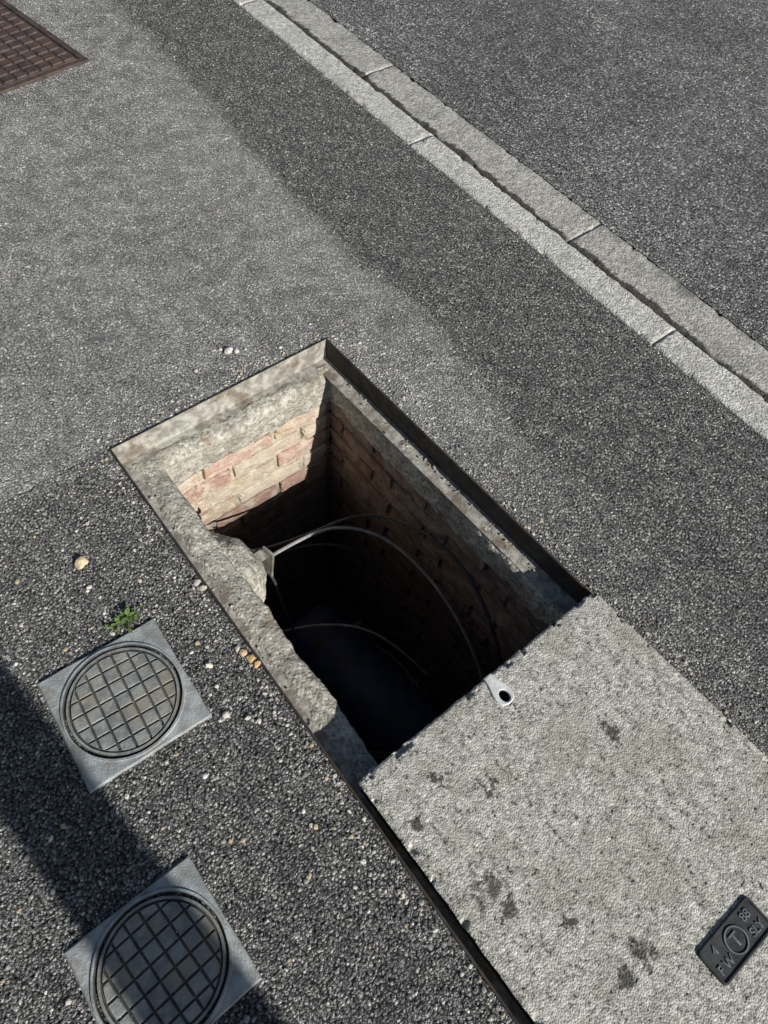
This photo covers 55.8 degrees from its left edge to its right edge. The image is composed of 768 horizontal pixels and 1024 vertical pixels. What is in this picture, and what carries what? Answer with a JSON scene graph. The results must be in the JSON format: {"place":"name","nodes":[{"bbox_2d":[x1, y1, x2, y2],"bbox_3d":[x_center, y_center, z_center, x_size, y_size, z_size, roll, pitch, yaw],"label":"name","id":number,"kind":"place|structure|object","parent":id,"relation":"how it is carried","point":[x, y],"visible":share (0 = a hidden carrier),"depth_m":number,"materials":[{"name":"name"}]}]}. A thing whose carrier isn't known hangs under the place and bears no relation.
{"place":"outdoors","nodes":[
{"label":"outdoors","id":0,"kind":"place"},
{"bbox_2d":[0,0,767,1023],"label":"footpath","id":1,"kind":"structure","parent":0,"point":[720,520],"depth_m":1.79,"materials":[{"name":"grey asphalt"}]},
{"bbox_2d":[0,0,89,94],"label":"drain cover","id":2,"kind":"object","parent":1,"relation":"on","point":[32,51],"visible":1,"depth_m":2.57,"materials":[{"name":"metal"}]},
{"bbox_2d":[105,604,143,632],"bbox_3d":[-0.527,0.214,1.469,0.066,0.016,0.066,7,58,0],"label":"weed","id":3,"kind":"object","parent":1,"relation":"on","point":[123,619],"visible":1,"depth_m":1.47,"materials":[{"name":"green plant"}]},
{"bbox_2d":[37,618,211,793],"bbox_3d":[-0.499,0.364,1.395,0.245,0.030,0.245,-30,65,-21],"label":"access cover","id":4,"kind":"object","parent":1,"relation":"on","point":[134,699],"visible":1,"depth_m":1.38,"materials":[{"name":"metal"}]},
{"bbox_2d":[63,856,261,1023],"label":"access cover","id":5,"kind":"object","parent":1,"relation":"on","point":[167,997],"visible":1,"depth_m":1.17,"materials":[{"name":"metal"}]},
{"bbox_2d":[109,338,590,1023],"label":"utility chamber","id":6,"kind":"object","parent":1,"relation":"in","point":[235,476],"visible":0.47,"depth_m":1.96,"materials":[{"name":"brick"}]},
{"bbox_2d":[251,514,502,759],"bbox_3d":[-0.025,0.399,2.146,0.951,0.859,0.447,36,62,17],"label":"telecom cable","id":7,"kind":"object","parent":6,"relation":"attached to","point":[294,541],"visible":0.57,"depth_m":2.06,"materials":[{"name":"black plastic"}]},
{"bbox_2d":[358,591,767,1023],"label":"manhole cover","id":8,"kind":"object","parent":6,"relation":"on","point":[570,807],"visible":1,"depth_m":1.30,"materials":[{"name":"concrete"}]},
{"bbox_2d":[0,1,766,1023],"bbox_3d":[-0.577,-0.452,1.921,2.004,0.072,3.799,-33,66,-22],"label":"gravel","id":9,"kind":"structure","parent":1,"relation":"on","point":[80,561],"depth_m":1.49,"materials":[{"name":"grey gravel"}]},
{"bbox_2d":[310,0,767,348],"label":"road","id":10,"kind":"structure","parent":0,"point":[641,126],"depth_m":2.68,"materials":[{"name":"grey asphalt"}]},
{"bbox_2d":[234,0,767,440],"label":"kerb","id":11,"kind":"structure","parent":10,"relation":"on","point":[737,396],"depth_m":2.23,"materials":[{"name":"concrete"}]},
{"bbox_2d":[264,0,767,402],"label":"gutter","id":12,"kind":"object","parent":10,"relation":"on","point":[704,327],"visible":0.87,"depth_m":2.33,"materials":[{"name":"concrete"}]}
]}

